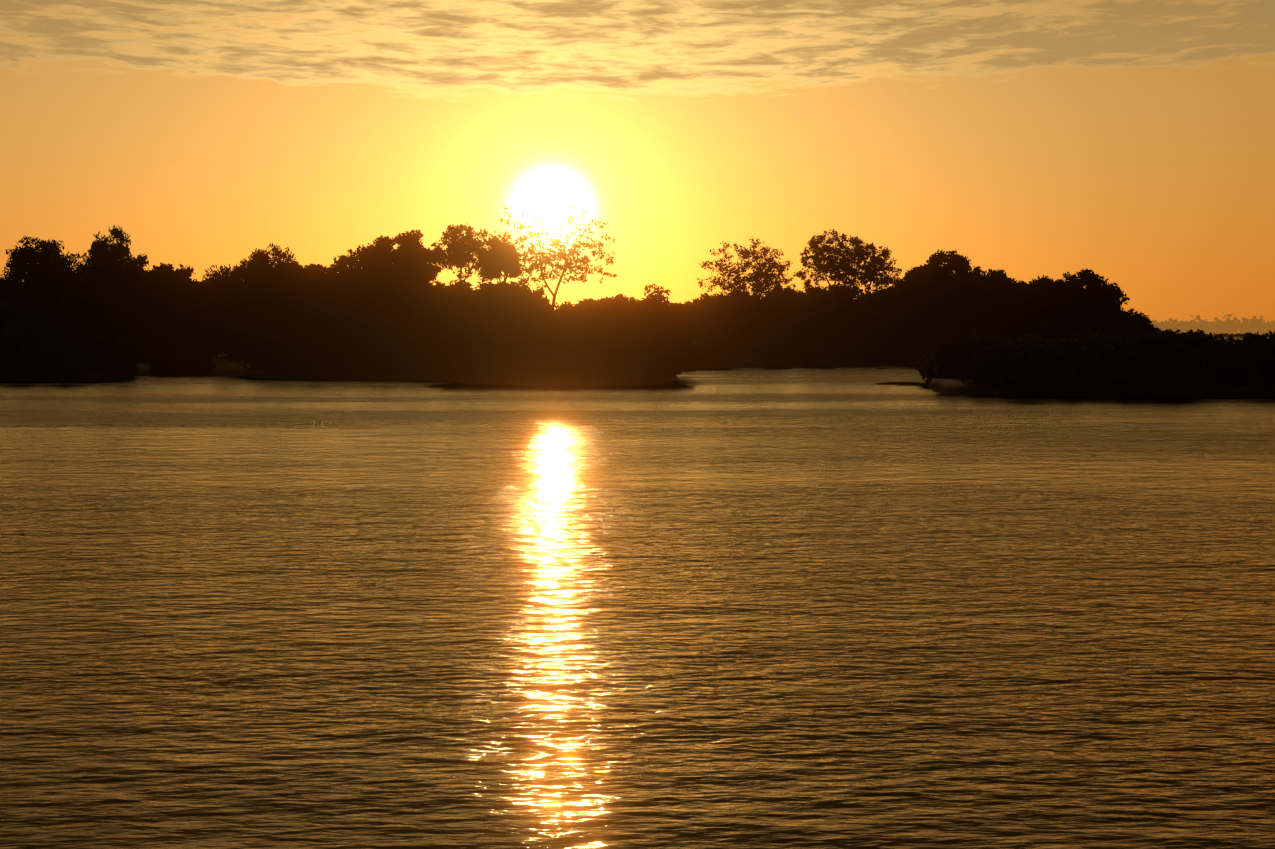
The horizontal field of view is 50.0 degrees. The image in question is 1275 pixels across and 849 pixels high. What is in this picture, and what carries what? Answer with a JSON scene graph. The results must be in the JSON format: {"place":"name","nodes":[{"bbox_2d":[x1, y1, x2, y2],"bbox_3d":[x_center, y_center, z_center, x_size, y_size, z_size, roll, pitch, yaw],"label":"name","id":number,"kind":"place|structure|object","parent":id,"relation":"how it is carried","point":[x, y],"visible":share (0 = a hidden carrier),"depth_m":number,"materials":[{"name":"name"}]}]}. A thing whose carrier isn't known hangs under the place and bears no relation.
{"place":"outdoors","nodes":[
{"label":"outdoors","id":0,"kind":"place"},
{"bbox_2d":[0,333,1274,396],"bbox_3d":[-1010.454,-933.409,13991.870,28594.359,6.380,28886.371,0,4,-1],"label":"shoreline","id":1,"kind":"structure","parent":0,"point":[225,367],"depth_m":130.16,"materials":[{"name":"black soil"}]},
{"bbox_2d":[0,260,50,301],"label":"tree","id":2,"kind":"object","parent":1,"relation":"on","point":[12,288],"visible":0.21,"depth_m":175.91,"materials":[{"name":"black plant"}]},
{"bbox_2d":[4,236,83,292],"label":"feathery tree","id":3,"kind":"object","parent":1,"relation":"on","point":[30,258],"visible":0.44,"depth_m":185.16,"materials":[{"name":"black plant"}]},
{"bbox_2d":[40,258,113,297],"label":"tree","id":4,"kind":"object","parent":1,"relation":"on","point":[60,278],"visible":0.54,"depth_m":177.66,"materials":[{"name":"black plant"}]},
{"bbox_2d":[78,225,148,296],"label":"feathery tree","id":5,"kind":"object","parent":1,"relation":"on","point":[114,259],"visible":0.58,"depth_m":186.66,"materials":[{"name":"black plant"}]},
{"bbox_2d":[105,262,218,311],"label":"tree","id":6,"kind":"object","parent":1,"relation":"on","point":[162,276],"visible":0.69,"depth_m":187.96,"materials":[{"name":"black plant"}]},
{"bbox_2d":[148,351,186,375],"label":"beach scrub","id":7,"kind":"object","parent":1,"relation":"on","point":[164,364],"visible":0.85,"depth_m":158.02,"materials":[{"name":"black plant"}]},
{"bbox_2d":[179,351,216,375],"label":"beach scrub","id":8,"kind":"object","parent":1,"relation":"on","point":[196,364],"visible":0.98,"depth_m":158.45,"materials":[{"name":"black plant"}]},
{"bbox_2d":[202,264,268,345],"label":"tree","id":9,"kind":"object","parent":1,"relation":"on","point":[247,285],"visible":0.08,"depth_m":180.04,"materials":[{"name":"black plant"}]},
{"bbox_2d":[216,319,263,361],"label":"bank shrub","id":10,"kind":"object","parent":1,"relation":"on","point":[221,342],"visible":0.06,"depth_m":158.69,"materials":[{"name":"black plant"}]},
{"bbox_2d":[229,242,304,290],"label":"feathery tree","id":11,"kind":"object","parent":1,"relation":"on","point":[279,273],"visible":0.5,"depth_m":189.99,"materials":[{"name":"black plant"}]},
{"bbox_2d":[273,262,340,291],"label":"tree","id":12,"kind":"object","parent":1,"relation":"on","point":[315,272],"visible":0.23,"depth_m":193.84,"materials":[{"name":"black plant"}]},
{"bbox_2d":[327,230,442,293],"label":"round tree","id":13,"kind":"object","parent":1,"relation":"on","point":[405,262],"visible":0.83,"depth_m":191.13,"materials":[{"name":"brown plant"}]},
{"bbox_2d":[406,285,448,317],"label":"understorey","id":14,"kind":"object","parent":1,"relation":"on","point":[427,296],"visible":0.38,"depth_m":157.91,"materials":[{"name":"brown plant"}]},
{"bbox_2d":[431,279,477,298],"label":"understorey","id":15,"kind":"object","parent":1,"relation":"on","point":[451,289],"visible":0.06,"depth_m":205.33,"materials":[{"name":"brown plant"}]},
{"bbox_2d":[430,223,498,294],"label":"tall tree","id":16,"kind":"object","parent":1,"relation":"on","point":[458,247],"visible":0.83,"depth_m":188.17,"materials":[{"name":"brown plant"}]},
{"bbox_2d":[427,283,525,332],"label":"thicket","id":17,"kind":"object","parent":1,"relation":"on","point":[462,304],"visible":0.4,"depth_m":150.64,"materials":[{"name":"brown plant"}]},
{"bbox_2d":[475,231,521,293],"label":"tree","id":18,"kind":"object","parent":1,"relation":"on","point":[500,258],"visible":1,"depth_m":182.64,"materials":[{"name":"brown plant"}]},
{"bbox_2d":[456,279,549,306],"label":"understorey","id":19,"kind":"object","parent":1,"relation":"on","point":[537,294],"visible":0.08,"depth_m":192.97,"materials":[{"name":"brown plant"}]},
{"bbox_2d":[504,290,566,332],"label":"thicket","id":20,"kind":"object","parent":1,"relation":"on","point":[535,312],"visible":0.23,"depth_m":154.76,"materials":[{"name":"brown plant"}]},
{"bbox_2d":[482,200,616,313],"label":"tree","id":21,"kind":"object","parent":1,"relation":"on","point":[561,255],"visible":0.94,"depth_m":194.39,"materials":[{"name":"brown plant"}]},
{"bbox_2d":[544,310,590,337],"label":"thicket","id":22,"kind":"object","parent":1,"relation":"on","point":[564,321],"visible":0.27,"depth_m":150.88,"materials":[{"name":"brown plant"}]},
{"bbox_2d":[554,301,583,315],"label":"understorey","id":23,"kind":"object","parent":1,"relation":"on","point":[565,307],"visible":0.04,"depth_m":203.46,"materials":[{"name":"brown plant"}]},
{"bbox_2d":[573,300,597,313],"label":"understorey","id":24,"kind":"object","parent":1,"relation":"on","point":[593,305],"depth_m":161.32,"materials":[{"name":"brown plant"}]},
{"bbox_2d":[574,297,634,306],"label":"understorey","id":25,"kind":"object","parent":1,"relation":"on","point":[591,300],"visible":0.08,"depth_m":207.47,"materials":[{"name":"brown plant"}]},
{"bbox_2d":[573,298,647,340],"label":"thicket","id":26,"kind":"object","parent":1,"relation":"on","point":[608,322],"visible":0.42,"depth_m":148.99,"materials":[{"name":"brown plant"}]},
{"bbox_2d":[603,294,626,299],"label":"understorey","id":27,"kind":"object","parent":1,"relation":"on","point":[617,296],"depth_m":233.31,"materials":[{"name":"brown plant"}]},
{"bbox_2d":[618,296,645,306],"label":"understorey","id":28,"kind":"object","parent":1,"relation":"on","point":[628,300],"depth_m":163.83,"materials":[{"name":"brown plant"}]},
{"bbox_2d":[621,296,648,301],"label":"understorey","id":29,"kind":"object","parent":1,"relation":"on","point":[631,298],"depth_m":200.52,"materials":[{"name":"brown plant"}]},
{"bbox_2d":[0,337,1274,848],"bbox_3d":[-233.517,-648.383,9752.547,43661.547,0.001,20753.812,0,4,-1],"label":"water","id":30,"kind":"structure","parent":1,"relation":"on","point":[848,607],"depth_m":24.37,"materials":[{"name":"brown liquid"}]},
{"bbox_2d":[597,300,681,329],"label":"thicket","id":31,"kind":"object","parent":1,"relation":"on","point":[648,317],"visible":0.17,"depth_m":151.90,"materials":[{"name":"brown plant"}]},
{"bbox_2d":[614,284,688,330],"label":"thicket","id":32,"kind":"object","parent":1,"relation":"on","point":[636,306],"visible":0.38,"depth_m":152.26,"materials":[{"name":"brown plant"}]},
{"bbox_2d":[636,355,681,382],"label":"bank shrub","id":33,"kind":"object","parent":1,"relation":"on","point":[663,376],"depth_m":133.89,"materials":[{"name":"brown plant"}]},
{"bbox_2d":[640,330,693,373],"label":"promontory shrub","id":34,"kind":"object","parent":1,"relation":"on","point":[686,341],"depth_m":141.60,"materials":[{"name":"brown plant"}]},
{"bbox_2d":[645,322,694,383],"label":"bank shrub","id":35,"kind":"object","parent":1,"relation":"on","point":[671,343],"visible":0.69,"depth_m":133.18,"materials":[{"name":"brown plant"}]},
{"bbox_2d":[656,302,698,347],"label":"thicket","id":36,"kind":"object","parent":1,"relation":"on","point":[688,323],"visible":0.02,"depth_m":154.59,"materials":[{"name":"brown plant"}]},
{"bbox_2d":[670,302,698,325],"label":"understorey","id":37,"kind":"object","parent":1,"relation":"on","point":[686,308],"depth_m":207.43,"materials":[{"name":"brown plant"}]},
{"bbox_2d":[681,310,698,337],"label":"understorey","id":38,"kind":"object","parent":1,"relation":"on","point":[691,330],"depth_m":162.53,"materials":[{"name":"brown plant"}]},
{"bbox_2d":[683,340,703,369],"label":"promontory shrub","id":39,"kind":"object","parent":1,"relation":"on","point":[697,355],"visible":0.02,"depth_m":142.69,"materials":[{"name":"brown plant"}]},
{"bbox_2d":[684,358,702,369],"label":"beach scrub","id":40,"kind":"object","parent":1,"relation":"on","point":[695,366],"visible":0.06,"depth_m":186.39,"materials":[{"name":"brown plant"}]},
{"bbox_2d":[683,295,725,331],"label":"thicket","id":41,"kind":"object","parent":1,"relation":"on","point":[701,313],"visible":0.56,"depth_m":215.96,"materials":[{"name":"brown plant"}]},
{"bbox_2d":[691,322,719,344],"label":"bank shrub","id":42,"kind":"object","parent":1,"relation":"on","point":[701,334],"visible":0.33,"depth_m":214.32,"materials":[{"name":"brown plant"}]},
{"bbox_2d":[698,347,734,368],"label":"beach scrub","id":43,"kind":"object","parent":1,"relation":"on","point":[722,358],"visible":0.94,"depth_m":189.49,"materials":[{"name":"brown plant"}]},
{"bbox_2d":[704,301,735,319],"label":"understorey","id":44,"kind":"object","parent":1,"relation":"on","point":[728,310],"visible":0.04,"depth_m":222.09,"materials":[{"name":"black plant"}]},
{"bbox_2d":[695,290,757,308],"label":"understorey","id":45,"kind":"object","parent":1,"relation":"on","point":[735,295],"visible":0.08,"depth_m":243.65,"materials":[{"name":"brown plant"}]},
{"bbox_2d":[712,293,754,303],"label":"understorey","id":46,"kind":"object","parent":1,"relation":"on","point":[716,294],"visible":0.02,"depth_m":243.26,"materials":[{"name":"black plant"}]},
{"bbox_2d":[697,236,797,313],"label":"tree","id":47,"kind":"object","parent":1,"relation":"on","point":[757,275],"visible":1,"depth_m":219.34,"materials":[{"name":"brown plant"}]},
{"bbox_2d":[750,294,783,307],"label":"understorey","id":48,"kind":"object","parent":1,"relation":"on","point":[766,300],"visible":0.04,"depth_m":237.85,"materials":[{"name":"black plant"}]},
{"bbox_2d":[744,287,798,299],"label":"understorey","id":49,"kind":"object","parent":1,"relation":"on","point":[771,294],"visible":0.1,"depth_m":282.27,"materials":[{"name":"black plant"}]},
{"bbox_2d":[760,345,794,367],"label":"beach scrub","id":50,"kind":"object","parent":1,"relation":"on","point":[783,357],"visible":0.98,"depth_m":195.44,"materials":[{"name":"black plant"}]},
{"bbox_2d":[765,286,841,318],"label":"understorey","id":51,"kind":"object","parent":1,"relation":"on","point":[824,300],"visible":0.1,"depth_m":227.74,"materials":[{"name":"black plant"}]},
{"bbox_2d":[796,229,865,313],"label":"tree","id":52,"kind":"object","parent":1,"relation":"on","point":[818,259],"visible":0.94,"depth_m":224.49,"materials":[{"name":"black plant"}]},
{"bbox_2d":[798,280,864,306],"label":"understorey","id":53,"kind":"object","parent":1,"relation":"on","point":[840,295],"visible":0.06,"depth_m":238.26,"materials":[{"name":"black plant"}]},
{"bbox_2d":[804,283,862,296],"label":"understorey","id":54,"kind":"object","parent":1,"relation":"on","point":[840,287],"depth_m":277.18,"materials":[{"name":"black plant"}]},
{"bbox_2d":[843,287,876,305],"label":"understorey","id":55,"kind":"object","parent":1,"relation":"on","point":[857,294],"visible":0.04,"depth_m":242.26,"materials":[{"name":"black plant"}]},
{"bbox_2d":[827,236,901,304],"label":"tree","id":56,"kind":"object","parent":1,"relation":"on","point":[871,268],"visible":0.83,"depth_m":225.24,"materials":[{"name":"black plant"}]},
{"bbox_2d":[870,286,894,304],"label":"understorey","id":57,"kind":"object","parent":1,"relation":"on","point":[876,295],"depth_m":242.21,"materials":[{"name":"black plant"}]},
{"bbox_2d":[871,276,904,293],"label":"understorey","id":58,"kind":"object","parent":1,"relation":"on","point":[892,283],"visible":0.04,"depth_m":272.96,"materials":[{"name":"black plant"}]},
{"bbox_2d":[889,283,900,293],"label":"understorey","id":59,"kind":"object","parent":1,"relation":"on","point":[892,286],"visible":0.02,"depth_m":241.40,"materials":[{"name":"black plant"}]},
{"bbox_2d":[876,382,929,385],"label":"sandbar","id":60,"kind":"structure","parent":1,"relation":"on","point":[906,383],"depth_m":133.02,"materials":[{"name":"brown sand"}]},
{"bbox_2d":[915,354,930,377],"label":"spit scrub","id":61,"kind":"object","parent":1,"relation":"on","point":[919,363],"visible":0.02,"depth_m":135.50,"materials":[{"name":"black plant"}]},
{"bbox_2d":[919,354,945,384],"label":"spit scrub","id":62,"kind":"object","parent":1,"relation":"on","point":[928,373],"visible":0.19,"depth_m":129.23,"materials":[{"name":"green plant"}]},
{"bbox_2d":[894,249,984,318],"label":"tree","id":63,"kind":"object","parent":1,"relation":"on","point":[930,277],"visible":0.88,"depth_m":224.40,"materials":[{"name":"green plant"}]},
{"bbox_2d":[928,338,977,382],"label":"spit scrub","id":64,"kind":"object","parent":1,"relation":"on","point":[951,362],"visible":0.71,"depth_m":114.04,"materials":[{"name":"green plant"}]},
{"bbox_2d":[933,335,983,378],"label":"spit scrub","id":65,"kind":"object","parent":1,"relation":"on","point":[976,342],"visible":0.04,"depth_m":122.87,"materials":[{"name":"green plant"}]},
{"bbox_2d":[927,266,1026,332],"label":"tree","id":66,"kind":"object","parent":1,"relation":"on","point":[987,295],"visible":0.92,"depth_m":219.55,"materials":[{"name":"black plant"}]},
{"bbox_2d":[960,346,1025,393],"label":"spit scrub","id":67,"kind":"object","parent":1,"relation":"on","point":[983,367],"visible":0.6,"depth_m":109.38,"materials":[{"name":"green plant"}]},
{"bbox_2d":[1004,332,1051,345],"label":"spit scrub","id":68,"kind":"object","parent":1,"relation":"on","point":[1008,343],"depth_m":116.01,"materials":[{"name":"green plant"}]},
{"bbox_2d":[1006,275,1080,331],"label":"tree","id":69,"kind":"object","parent":1,"relation":"on","point":[1046,301],"visible":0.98,"depth_m":211.50,"materials":[{"name":"black plant"}]},
{"bbox_2d":[1053,268,1129,336],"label":"tree","id":70,"kind":"object","parent":1,"relation":"on","point":[1098,303],"visible":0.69,"depth_m":212.80,"materials":[{"name":"green plant"}]},
{"bbox_2d":[1117,308,1158,334],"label":"understorey","id":71,"kind":"object","parent":1,"relation":"on","point":[1134,317],"visible":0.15,"depth_m":233.89,"materials":[{"name":"green plant"}]},
{"bbox_2d":[1113,333,1211,394],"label":"spit scrub","id":72,"kind":"object","parent":1,"relation":"on","point":[1202,375],"visible":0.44,"depth_m":106.30,"materials":[{"name":"black plant"}]},
{"bbox_2d":[1120,329,1211,394],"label":"spit scrub","id":73,"kind":"object","parent":1,"relation":"on","point":[1158,380],"visible":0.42,"depth_m":106.18,"materials":[{"name":"black plant"}]},
{"bbox_2d":[1147,328,1221,350],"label":"spit scrub","id":74,"kind":"object","parent":1,"relation":"on","point":[1183,334],"visible":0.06,"depth_m":112.76,"materials":[{"name":"green plant"}]},
{"bbox_2d":[1170,329,1219,382],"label":"spit scrub","id":75,"kind":"object","parent":1,"relation":"on","point":[1191,331],"depth_m":117.13,"materials":[{"name":"green plant"}]},
{"bbox_2d":[1173,334,1226,380],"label":"spit scrub","id":76,"kind":"object","parent":1,"relation":"on","point":[1188,343],"visible":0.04,"depth_m":110.44,"materials":[{"name":"green plant"}]},
{"bbox_2d":[1131,313,1274,334],"bbox_3d":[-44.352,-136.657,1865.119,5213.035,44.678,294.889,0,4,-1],"label":"distant treeline","id":77,"kind":"object","parent":1,"relation":"on","point":[1253,326],"visible":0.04,"depth_m":1796.02,"materials":[{"name":"brown plant"}]},
{"bbox_2d":[1191,332,1252,386],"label":"spit scrub","id":78,"kind":"object","parent":1,"relation":"on","point":[1215,356],"visible":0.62,"depth_m":109.42,"materials":[{"name":"black plant"}]},
{"bbox_2d":[1203,334,1240,382],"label":"spit scrub","id":79,"kind":"object","parent":1,"relation":"on","point":[1228,341],"visible":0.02,"depth_m":114.34,"materials":[{"name":"green plant"}]},
{"bbox_2d":[1222,336,1274,387],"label":"spit scrub","id":80,"kind":"object","parent":1,"relation":"on","point":[1260,354],"visible":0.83,"depth_m":108.39,"materials":[{"name":"green plant"}]},
{"bbox_2d":[1231,331,1269,382],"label":"spit scrub","id":81,"kind":"object","parent":1,"relation":"on","point":[1249,339],"visible":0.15,"depth_m":111.40,"materials":[{"name":"green plant"}]},
{"bbox_2d":[1226,334,1274,382],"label":"spit scrub","id":82,"kind":"object","parent":1,"relation":"on","point":[1230,336],"depth_m":116.91,"materials":[{"name":"green plant"}]},
{"bbox_2d":[1257,331,1274,338],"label":"spit scrub","id":83,"kind":"object","parent":1,"relation":"on","point":[1270,336],"depth_m":122.07,"materials":[{"name":"green plant"}]},
{"bbox_2d":[0,0,1274,332],"label":"sky","id":84,"kind":"structure","parent":0,"point":[1131,143],"materials":[{"name":"orange"}]}
]}

